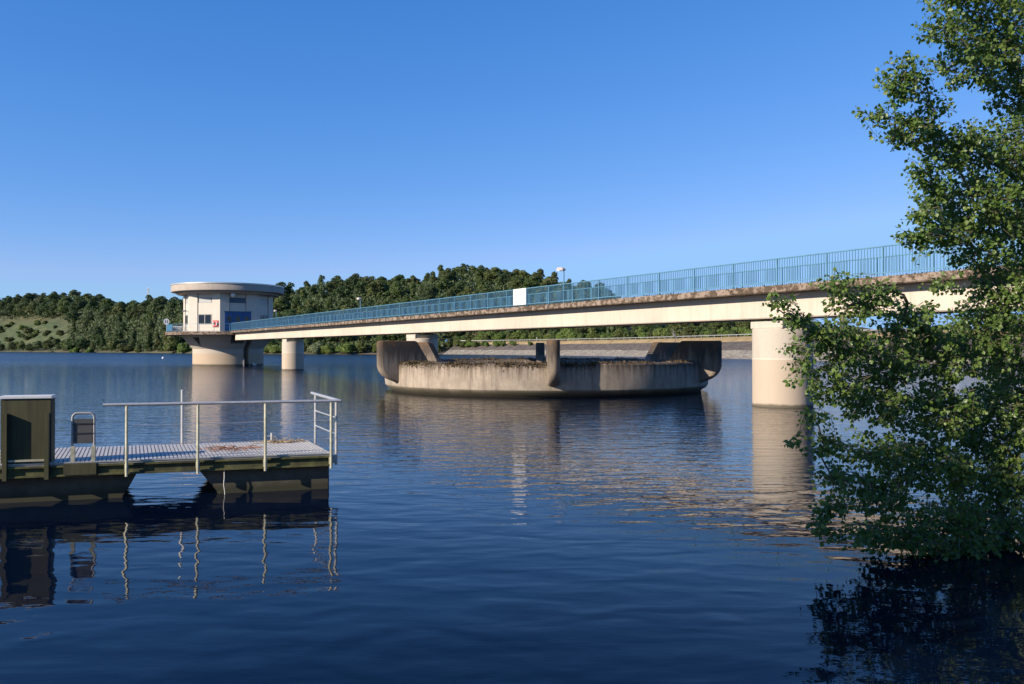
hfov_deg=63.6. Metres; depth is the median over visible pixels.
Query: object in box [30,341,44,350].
broadleaf tree
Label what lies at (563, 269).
street lamp
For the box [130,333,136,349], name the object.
slender tree
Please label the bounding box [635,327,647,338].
bush
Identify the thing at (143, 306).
broadleaf tree
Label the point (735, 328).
bush
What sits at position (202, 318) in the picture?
window
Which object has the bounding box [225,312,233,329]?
door
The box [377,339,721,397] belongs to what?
overflow basin
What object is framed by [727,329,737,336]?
bush
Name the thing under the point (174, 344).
bush
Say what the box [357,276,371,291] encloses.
broadleaf tree
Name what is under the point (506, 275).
broadleaf tree
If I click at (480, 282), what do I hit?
slender tree
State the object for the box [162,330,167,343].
slender tree
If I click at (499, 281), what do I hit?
slender tree
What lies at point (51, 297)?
broadleaf tree
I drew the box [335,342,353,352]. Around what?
bush
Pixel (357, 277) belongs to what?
broadleaf tree
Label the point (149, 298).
slender tree
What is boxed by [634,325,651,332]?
broadleaf tree
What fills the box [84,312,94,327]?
slender tree
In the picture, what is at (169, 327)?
platform railing
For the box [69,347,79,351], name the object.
bush
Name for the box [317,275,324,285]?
slender tree
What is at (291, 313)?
broadleaf tree
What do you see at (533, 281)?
broadleaf tree
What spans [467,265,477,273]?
broadleaf tree
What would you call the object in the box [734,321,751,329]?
broadleaf tree
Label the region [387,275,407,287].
broadleaf tree
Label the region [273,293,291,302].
broadleaf tree
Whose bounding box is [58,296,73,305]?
broadleaf tree
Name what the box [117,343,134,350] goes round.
bush
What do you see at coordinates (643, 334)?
bush
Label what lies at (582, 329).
broadleaf tree
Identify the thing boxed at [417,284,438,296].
broadleaf tree
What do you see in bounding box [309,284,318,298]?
slender tree
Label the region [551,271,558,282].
slender tree
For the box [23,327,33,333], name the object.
bush
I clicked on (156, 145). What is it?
sky
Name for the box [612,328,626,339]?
bush
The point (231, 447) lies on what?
dead weeds
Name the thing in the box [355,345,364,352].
bush
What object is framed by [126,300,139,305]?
broadleaf tree
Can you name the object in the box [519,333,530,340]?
bush
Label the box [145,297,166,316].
broadleaf tree
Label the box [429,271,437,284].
slender tree
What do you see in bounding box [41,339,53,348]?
broadleaf tree
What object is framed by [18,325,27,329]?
bush
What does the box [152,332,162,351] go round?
slender tree
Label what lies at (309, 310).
broadleaf tree
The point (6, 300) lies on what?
broadleaf tree
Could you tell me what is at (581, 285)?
broadleaf tree
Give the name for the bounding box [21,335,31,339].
bush
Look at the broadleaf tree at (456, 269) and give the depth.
564.84 m
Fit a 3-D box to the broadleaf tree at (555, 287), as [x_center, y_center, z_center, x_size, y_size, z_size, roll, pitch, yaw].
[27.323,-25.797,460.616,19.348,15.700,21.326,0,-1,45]
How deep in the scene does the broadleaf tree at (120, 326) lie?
618.28 m
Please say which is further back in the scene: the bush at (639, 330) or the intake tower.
the bush at (639, 330)
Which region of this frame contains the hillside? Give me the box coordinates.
[0,286,1001,353]
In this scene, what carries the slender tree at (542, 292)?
on the hillside
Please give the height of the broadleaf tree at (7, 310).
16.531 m
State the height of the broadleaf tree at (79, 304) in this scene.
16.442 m
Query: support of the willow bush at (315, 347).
on the hillside
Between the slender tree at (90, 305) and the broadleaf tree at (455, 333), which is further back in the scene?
the slender tree at (90, 305)
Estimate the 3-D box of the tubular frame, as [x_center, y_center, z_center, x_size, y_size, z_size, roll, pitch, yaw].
[-6.729,1.579,12.895,0.460,0.967,0.130,0,-1,-17]
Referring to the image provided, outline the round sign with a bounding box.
[163,319,168,331]
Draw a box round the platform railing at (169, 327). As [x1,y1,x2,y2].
[166,324,286,331]
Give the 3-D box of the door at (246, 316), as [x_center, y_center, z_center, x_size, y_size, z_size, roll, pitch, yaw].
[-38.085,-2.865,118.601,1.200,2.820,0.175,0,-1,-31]
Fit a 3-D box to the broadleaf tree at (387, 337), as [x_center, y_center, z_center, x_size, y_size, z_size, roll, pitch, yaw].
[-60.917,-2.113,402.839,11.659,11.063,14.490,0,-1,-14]
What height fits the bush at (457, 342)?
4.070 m
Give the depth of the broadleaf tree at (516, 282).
483.37 m
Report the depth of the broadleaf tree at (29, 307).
823.52 m
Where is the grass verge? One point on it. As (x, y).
(734, 339)
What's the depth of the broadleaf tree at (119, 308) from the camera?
687.12 m
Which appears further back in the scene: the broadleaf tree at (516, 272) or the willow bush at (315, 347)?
the broadleaf tree at (516, 272)
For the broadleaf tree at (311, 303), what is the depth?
467.03 m
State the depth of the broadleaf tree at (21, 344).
701.46 m
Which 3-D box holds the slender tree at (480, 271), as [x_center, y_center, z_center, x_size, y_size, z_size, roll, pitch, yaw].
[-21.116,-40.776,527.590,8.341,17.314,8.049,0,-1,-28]
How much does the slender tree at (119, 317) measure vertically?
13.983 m
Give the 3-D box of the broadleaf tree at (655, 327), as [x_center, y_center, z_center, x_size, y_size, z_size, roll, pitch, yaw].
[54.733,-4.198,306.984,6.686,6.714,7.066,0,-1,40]
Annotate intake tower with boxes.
[165,282,283,365]
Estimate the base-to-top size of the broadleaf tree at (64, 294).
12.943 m
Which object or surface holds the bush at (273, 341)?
on the hillside
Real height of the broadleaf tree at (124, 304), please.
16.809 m
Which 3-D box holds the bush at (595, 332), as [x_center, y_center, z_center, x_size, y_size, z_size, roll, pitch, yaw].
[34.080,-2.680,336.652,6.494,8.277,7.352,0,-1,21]
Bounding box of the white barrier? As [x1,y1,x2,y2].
[171,325,182,331]
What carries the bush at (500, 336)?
on the hillside
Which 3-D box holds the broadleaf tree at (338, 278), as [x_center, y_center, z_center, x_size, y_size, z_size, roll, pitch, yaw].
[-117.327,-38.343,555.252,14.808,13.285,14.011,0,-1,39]
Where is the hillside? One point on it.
(61, 323)
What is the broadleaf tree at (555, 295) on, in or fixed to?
on the hillside
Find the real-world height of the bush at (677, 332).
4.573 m
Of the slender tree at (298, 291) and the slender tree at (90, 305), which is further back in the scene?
the slender tree at (90, 305)
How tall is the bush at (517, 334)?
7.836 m
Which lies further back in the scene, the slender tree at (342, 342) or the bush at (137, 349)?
the bush at (137, 349)
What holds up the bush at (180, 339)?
on the hillside
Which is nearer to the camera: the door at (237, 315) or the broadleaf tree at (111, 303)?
the door at (237, 315)
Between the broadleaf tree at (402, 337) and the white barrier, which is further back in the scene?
the broadleaf tree at (402, 337)
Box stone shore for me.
[444,350,1023,363]
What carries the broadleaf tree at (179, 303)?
on the hillside
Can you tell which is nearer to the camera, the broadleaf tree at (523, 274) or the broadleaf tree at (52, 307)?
the broadleaf tree at (523, 274)
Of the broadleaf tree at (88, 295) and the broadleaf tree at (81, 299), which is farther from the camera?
the broadleaf tree at (88, 295)
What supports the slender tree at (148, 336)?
on the hillside
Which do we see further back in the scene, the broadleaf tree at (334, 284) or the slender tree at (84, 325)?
the slender tree at (84, 325)
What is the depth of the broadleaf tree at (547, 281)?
466.28 m
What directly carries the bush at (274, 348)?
on the hillside
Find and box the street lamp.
[556,267,565,302]
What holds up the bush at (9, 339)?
on the hillside
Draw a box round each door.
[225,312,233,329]
[234,312,241,329]
[242,312,250,329]
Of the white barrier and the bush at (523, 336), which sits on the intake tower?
the white barrier
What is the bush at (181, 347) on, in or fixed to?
on the hillside
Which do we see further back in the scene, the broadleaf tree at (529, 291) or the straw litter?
the broadleaf tree at (529, 291)
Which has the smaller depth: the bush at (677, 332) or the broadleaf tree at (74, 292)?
the bush at (677, 332)
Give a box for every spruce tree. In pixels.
[135,312,139,327]
[153,313,156,324]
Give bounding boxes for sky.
[0,0,1023,329]
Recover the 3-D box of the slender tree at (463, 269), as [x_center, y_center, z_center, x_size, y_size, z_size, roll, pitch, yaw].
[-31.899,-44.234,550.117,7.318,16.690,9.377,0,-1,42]
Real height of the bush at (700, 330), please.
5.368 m
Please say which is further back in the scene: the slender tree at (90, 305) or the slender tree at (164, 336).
the slender tree at (90, 305)
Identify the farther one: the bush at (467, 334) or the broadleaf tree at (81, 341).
the broadleaf tree at (81, 341)
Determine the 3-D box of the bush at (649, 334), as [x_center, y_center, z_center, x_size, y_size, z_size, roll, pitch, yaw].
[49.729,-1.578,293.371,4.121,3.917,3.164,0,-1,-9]
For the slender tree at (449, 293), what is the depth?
463.39 m
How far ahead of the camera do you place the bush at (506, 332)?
387.81 m
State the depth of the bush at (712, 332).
254.30 m
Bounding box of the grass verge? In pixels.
[488,330,1002,344]
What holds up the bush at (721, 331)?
on the hillside
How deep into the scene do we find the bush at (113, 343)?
566.29 m
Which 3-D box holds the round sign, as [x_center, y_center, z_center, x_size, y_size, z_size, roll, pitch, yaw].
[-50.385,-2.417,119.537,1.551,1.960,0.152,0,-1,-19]
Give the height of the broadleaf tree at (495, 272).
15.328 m
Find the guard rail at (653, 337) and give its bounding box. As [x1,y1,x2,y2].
[460,325,986,341]
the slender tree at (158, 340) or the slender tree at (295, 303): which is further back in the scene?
the slender tree at (158, 340)
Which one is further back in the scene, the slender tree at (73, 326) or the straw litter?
the slender tree at (73, 326)
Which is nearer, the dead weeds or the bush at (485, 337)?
the dead weeds
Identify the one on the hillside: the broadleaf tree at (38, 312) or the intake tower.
the broadleaf tree at (38, 312)
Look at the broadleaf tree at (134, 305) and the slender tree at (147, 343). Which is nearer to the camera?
the slender tree at (147, 343)
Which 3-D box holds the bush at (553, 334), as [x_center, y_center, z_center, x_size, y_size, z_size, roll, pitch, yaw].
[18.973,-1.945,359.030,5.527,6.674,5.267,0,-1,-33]
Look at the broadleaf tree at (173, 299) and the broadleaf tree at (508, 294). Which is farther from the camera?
the broadleaf tree at (173, 299)
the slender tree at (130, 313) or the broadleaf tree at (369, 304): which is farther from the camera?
the slender tree at (130, 313)
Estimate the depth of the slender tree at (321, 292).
501.38 m
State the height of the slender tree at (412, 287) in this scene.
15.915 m
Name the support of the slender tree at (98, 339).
on the hillside
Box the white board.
[513,288,525,305]
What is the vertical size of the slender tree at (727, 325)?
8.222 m
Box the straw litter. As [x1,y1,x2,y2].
[257,435,309,443]
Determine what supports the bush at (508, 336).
on the hillside
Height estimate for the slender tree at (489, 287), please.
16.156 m
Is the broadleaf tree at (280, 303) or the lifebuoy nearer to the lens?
the lifebuoy
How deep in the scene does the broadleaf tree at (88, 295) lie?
798.28 m
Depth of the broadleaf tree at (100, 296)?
785.39 m
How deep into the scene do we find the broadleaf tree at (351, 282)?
522.43 m
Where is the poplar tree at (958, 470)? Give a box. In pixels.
[762,0,1023,561]
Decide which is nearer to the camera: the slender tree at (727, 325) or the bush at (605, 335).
the slender tree at (727, 325)
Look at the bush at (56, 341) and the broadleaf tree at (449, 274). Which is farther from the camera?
the bush at (56, 341)
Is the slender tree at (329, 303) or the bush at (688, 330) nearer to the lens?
the bush at (688, 330)
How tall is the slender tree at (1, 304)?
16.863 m
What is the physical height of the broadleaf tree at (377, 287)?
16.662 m
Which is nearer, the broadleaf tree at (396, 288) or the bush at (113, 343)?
the broadleaf tree at (396, 288)
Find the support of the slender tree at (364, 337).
on the hillside
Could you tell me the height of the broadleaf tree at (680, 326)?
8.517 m
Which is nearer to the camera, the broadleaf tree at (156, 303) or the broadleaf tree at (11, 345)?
the broadleaf tree at (156, 303)
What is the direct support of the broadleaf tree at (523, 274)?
on the hillside
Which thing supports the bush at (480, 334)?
on the hillside
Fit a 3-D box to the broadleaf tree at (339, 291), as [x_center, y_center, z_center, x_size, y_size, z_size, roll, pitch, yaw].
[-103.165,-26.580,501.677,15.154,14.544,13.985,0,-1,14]
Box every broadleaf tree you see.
[0,296,12,304]
[0,305,16,318]
[7,342,17,350]
[9,295,22,305]
[12,302,28,318]
[16,341,26,350]
[20,293,36,304]
[22,302,38,313]
[23,343,33,351]
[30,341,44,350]
[36,297,46,307]
[36,303,45,318]
[40,303,60,318]
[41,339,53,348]
[44,293,60,304]
[55,300,70,315]
[58,292,69,297]
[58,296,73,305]
[64,310,82,321]
[67,300,86,310]
[68,289,80,299]
[72,337,90,350]
[73,296,87,303]
[81,293,91,299]
[89,326,105,339]
[94,298,116,311]
[95,294,105,301]
[98,304,113,318]
[107,302,127,316]
[111,301,128,309]
[114,322,131,335]
[125,303,137,313]
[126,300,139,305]
[131,302,151,319]
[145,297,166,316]
[162,301,180,318]
[163,297,180,308]
[175,299,182,314]
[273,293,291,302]
[273,298,290,312]
[277,282,293,295]
[277,309,299,325]
[294,307,315,320]
[296,299,322,312]
[304,338,312,352]
[310,337,328,342]
[320,308,341,322]
[324,280,344,297]
[326,336,355,342]
[328,304,355,320]
[330,287,354,302]
[331,275,343,282]
[335,297,356,309]
[342,276,357,294]
[344,273,362,282]
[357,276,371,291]
[357,340,367,350]
[362,302,375,315]
[366,279,389,300]
[376,334,398,340]
[377,276,389,284]
[379,299,398,312]
[384,281,407,300]
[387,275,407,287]
[394,334,409,340]
[405,276,420,288]
[416,289,438,306]
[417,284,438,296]
[429,301,452,313]
[433,277,454,290]
[440,268,457,281]
[446,332,461,336]
[451,266,468,273]
[453,281,469,297]
[457,286,477,300]
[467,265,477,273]
[483,267,503,283]
[493,290,516,307]
[497,271,514,285]
[506,276,524,293]
[511,270,532,279]
[512,269,519,275]
[512,286,538,297]
[522,276,542,288]
[540,277,556,289]
[544,282,570,292]
[553,287,573,303]
[570,283,589,297]
[576,327,587,333]
[589,288,615,300]
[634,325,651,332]
[648,324,665,331]
[669,323,689,329]
[699,323,711,328]
[709,322,724,329]
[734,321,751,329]
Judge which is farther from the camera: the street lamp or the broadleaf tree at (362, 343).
the broadleaf tree at (362, 343)
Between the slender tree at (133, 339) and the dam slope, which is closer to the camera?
the dam slope
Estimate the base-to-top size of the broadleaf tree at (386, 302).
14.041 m
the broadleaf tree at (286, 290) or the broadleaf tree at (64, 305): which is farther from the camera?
the broadleaf tree at (64, 305)
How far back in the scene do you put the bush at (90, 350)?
589.93 m
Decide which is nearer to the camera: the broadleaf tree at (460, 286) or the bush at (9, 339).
the broadleaf tree at (460, 286)
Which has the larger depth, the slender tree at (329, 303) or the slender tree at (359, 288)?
the slender tree at (359, 288)
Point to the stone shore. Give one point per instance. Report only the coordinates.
(736, 354)
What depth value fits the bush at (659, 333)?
285.06 m
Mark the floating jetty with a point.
(294, 465)
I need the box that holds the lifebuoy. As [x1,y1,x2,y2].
[213,320,217,326]
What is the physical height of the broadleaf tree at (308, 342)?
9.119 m
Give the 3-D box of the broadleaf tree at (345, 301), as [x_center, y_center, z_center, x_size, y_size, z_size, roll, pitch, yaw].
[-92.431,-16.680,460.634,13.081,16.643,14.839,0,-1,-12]
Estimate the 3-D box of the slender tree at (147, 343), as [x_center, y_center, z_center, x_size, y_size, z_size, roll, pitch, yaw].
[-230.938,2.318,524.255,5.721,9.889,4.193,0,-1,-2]
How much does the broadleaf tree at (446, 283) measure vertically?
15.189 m
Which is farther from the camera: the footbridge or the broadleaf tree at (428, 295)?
the broadleaf tree at (428, 295)
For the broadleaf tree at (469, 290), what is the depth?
483.88 m
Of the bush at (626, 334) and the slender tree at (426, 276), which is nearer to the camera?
the bush at (626, 334)
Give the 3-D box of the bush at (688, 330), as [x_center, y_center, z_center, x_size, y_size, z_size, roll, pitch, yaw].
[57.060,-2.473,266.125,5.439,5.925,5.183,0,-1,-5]
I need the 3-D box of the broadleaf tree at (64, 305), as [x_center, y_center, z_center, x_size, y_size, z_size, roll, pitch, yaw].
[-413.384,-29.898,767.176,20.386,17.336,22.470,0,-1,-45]
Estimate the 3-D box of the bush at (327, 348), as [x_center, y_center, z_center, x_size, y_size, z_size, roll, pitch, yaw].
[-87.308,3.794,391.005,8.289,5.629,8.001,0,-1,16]
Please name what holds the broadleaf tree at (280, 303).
on the hillside
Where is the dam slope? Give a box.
[449,338,1023,350]
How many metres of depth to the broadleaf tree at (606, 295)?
436.44 m
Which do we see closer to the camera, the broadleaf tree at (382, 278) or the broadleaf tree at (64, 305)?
the broadleaf tree at (382, 278)
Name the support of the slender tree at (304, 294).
on the hillside
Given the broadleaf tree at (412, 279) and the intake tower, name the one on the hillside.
the broadleaf tree at (412, 279)
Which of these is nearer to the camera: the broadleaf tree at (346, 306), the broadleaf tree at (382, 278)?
the broadleaf tree at (346, 306)
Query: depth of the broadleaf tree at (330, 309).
441.02 m
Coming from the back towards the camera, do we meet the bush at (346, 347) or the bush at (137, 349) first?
the bush at (137, 349)
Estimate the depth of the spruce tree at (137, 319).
630.50 m
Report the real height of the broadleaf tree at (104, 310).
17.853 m
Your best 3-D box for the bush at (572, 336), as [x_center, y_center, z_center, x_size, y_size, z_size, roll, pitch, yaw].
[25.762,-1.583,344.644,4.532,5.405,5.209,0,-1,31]
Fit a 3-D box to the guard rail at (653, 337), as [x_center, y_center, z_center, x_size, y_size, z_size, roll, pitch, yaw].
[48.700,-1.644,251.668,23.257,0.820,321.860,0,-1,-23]
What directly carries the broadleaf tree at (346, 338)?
on the hillside
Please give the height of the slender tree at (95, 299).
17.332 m
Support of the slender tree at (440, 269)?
on the hillside
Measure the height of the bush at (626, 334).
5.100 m
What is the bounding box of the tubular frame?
[63,412,96,474]
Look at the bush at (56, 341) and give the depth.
683.24 m
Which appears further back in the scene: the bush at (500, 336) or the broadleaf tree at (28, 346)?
the broadleaf tree at (28, 346)
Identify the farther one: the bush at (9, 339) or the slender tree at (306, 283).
the bush at (9, 339)
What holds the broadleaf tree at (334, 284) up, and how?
on the hillside
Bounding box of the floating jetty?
[0,390,340,502]
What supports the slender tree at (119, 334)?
on the hillside
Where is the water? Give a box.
[0,352,1023,683]
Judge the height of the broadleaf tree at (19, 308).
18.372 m
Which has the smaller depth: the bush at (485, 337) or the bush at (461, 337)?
the bush at (485, 337)
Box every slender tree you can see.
[0,302,4,315]
[70,322,76,335]
[81,321,88,333]
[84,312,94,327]
[85,298,95,311]
[91,296,98,309]
[94,333,103,348]
[99,337,105,350]
[115,315,122,329]
[115,330,123,338]
[126,305,135,319]
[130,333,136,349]
[143,295,153,304]
[144,319,155,336]
[144,338,151,351]
[146,332,152,342]
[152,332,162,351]
[161,322,171,335]
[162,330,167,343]
[291,297,301,311]
[296,287,303,296]
[300,289,307,302]
[303,281,310,292]
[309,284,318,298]
[316,285,327,306]
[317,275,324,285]
[324,297,332,308]
[339,338,344,351]
[352,280,368,301]
[359,336,371,341]
[402,294,411,310]
[408,282,416,298]
[424,273,429,280]
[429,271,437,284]
[437,265,444,276]
[444,289,454,307]
[458,263,468,281]
[472,265,484,285]
[477,277,486,293]
[481,282,493,298]
[495,276,503,289]
[535,268,544,278]
[537,285,544,301]
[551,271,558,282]
[722,322,732,330]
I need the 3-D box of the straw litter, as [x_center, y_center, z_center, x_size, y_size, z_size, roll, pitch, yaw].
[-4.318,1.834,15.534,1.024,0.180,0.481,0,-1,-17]
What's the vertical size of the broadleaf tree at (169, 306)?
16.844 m
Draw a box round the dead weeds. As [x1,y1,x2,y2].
[199,443,262,451]
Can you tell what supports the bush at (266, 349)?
on the hillside
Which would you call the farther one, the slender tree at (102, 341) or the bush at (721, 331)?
the slender tree at (102, 341)
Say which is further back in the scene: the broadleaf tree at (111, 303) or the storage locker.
the broadleaf tree at (111, 303)
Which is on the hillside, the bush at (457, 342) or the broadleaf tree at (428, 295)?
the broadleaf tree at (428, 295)
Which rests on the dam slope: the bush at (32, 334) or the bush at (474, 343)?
the bush at (474, 343)
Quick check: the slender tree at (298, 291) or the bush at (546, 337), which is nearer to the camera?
the bush at (546, 337)
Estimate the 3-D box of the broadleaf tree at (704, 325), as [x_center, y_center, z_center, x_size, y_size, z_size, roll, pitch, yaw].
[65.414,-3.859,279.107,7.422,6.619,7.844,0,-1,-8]
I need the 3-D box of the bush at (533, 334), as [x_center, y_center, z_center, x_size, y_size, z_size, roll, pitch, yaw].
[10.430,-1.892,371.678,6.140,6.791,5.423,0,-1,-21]
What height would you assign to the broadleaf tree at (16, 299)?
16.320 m
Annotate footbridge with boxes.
[231,232,1023,407]
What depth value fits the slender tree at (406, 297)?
462.74 m
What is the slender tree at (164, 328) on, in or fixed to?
on the hillside
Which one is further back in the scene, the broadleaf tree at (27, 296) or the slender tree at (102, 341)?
the broadleaf tree at (27, 296)
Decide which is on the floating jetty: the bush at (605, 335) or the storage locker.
the storage locker
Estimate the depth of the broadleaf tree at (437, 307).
443.26 m
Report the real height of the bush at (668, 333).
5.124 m
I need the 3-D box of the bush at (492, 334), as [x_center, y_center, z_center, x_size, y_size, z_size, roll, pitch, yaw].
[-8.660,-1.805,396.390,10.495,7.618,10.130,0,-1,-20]
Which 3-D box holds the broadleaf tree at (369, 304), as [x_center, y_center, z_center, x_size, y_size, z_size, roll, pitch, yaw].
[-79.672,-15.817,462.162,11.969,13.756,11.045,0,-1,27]
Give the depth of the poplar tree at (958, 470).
10.00 m
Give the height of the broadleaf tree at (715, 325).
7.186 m
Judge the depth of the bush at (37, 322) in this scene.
781.85 m
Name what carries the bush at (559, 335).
on the hillside
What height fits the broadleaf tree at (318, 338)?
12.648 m
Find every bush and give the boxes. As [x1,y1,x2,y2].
[4,337,13,340]
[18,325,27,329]
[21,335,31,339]
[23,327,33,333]
[28,333,37,336]
[34,320,40,324]
[52,338,60,344]
[55,330,63,335]
[60,339,77,349]
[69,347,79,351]
[85,348,93,352]
[107,338,125,349]
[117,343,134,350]
[134,347,140,351]
[163,336,183,351]
[163,340,179,352]
[177,343,191,352]
[264,343,273,352]
[267,339,275,345]
[269,344,281,351]
[307,341,323,352]
[320,344,334,352]
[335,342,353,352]
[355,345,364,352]
[371,343,376,351]
[443,338,453,346]
[453,339,461,344]
[456,335,466,341]
[465,332,471,341]
[471,341,478,346]
[475,331,486,340]
[480,334,490,341]
[485,331,496,341]
[493,332,506,340]
[500,330,511,333]
[505,334,514,340]
[510,330,527,339]
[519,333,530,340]
[528,331,541,338]
[543,333,550,340]
[550,330,558,338]
[555,332,566,340]
[560,328,576,339]
[567,332,576,339]
[575,332,584,339]
[587,327,601,339]
[600,333,609,339]
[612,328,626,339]
[623,331,636,339]
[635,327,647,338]
[638,332,648,338]
[647,332,656,338]
[652,327,669,338]
[664,329,674,337]
[670,329,682,337]
[680,325,697,337]
[693,327,711,337]
[707,330,716,336]
[716,327,726,336]
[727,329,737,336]
[731,326,739,336]
[738,326,750,336]
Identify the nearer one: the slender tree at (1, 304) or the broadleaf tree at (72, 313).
the broadleaf tree at (72, 313)
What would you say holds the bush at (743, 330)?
on the hillside
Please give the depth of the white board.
49.55 m
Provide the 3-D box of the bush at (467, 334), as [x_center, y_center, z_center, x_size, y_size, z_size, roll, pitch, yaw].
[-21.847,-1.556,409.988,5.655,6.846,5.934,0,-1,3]
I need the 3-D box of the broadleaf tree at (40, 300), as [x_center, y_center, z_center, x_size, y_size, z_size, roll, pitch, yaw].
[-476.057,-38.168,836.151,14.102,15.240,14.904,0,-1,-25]
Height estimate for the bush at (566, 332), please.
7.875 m
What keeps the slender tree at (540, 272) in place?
on the hillside
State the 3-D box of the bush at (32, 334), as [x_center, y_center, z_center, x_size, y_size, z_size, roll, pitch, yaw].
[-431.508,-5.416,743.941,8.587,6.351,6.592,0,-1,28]
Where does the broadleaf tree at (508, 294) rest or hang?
on the hillside
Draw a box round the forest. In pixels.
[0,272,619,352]
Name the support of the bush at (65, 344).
on the hillside
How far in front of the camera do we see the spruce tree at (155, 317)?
597.96 m
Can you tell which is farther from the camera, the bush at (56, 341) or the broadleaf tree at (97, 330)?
the bush at (56, 341)
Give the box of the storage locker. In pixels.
[0,395,56,480]
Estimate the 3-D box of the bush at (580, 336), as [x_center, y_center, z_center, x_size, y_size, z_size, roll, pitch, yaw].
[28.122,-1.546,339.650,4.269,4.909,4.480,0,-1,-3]
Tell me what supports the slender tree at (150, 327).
on the hillside
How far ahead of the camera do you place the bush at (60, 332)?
703.41 m
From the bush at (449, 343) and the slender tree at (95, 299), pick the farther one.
the slender tree at (95, 299)
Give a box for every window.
[198,314,211,323]
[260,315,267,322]
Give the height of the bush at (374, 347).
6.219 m

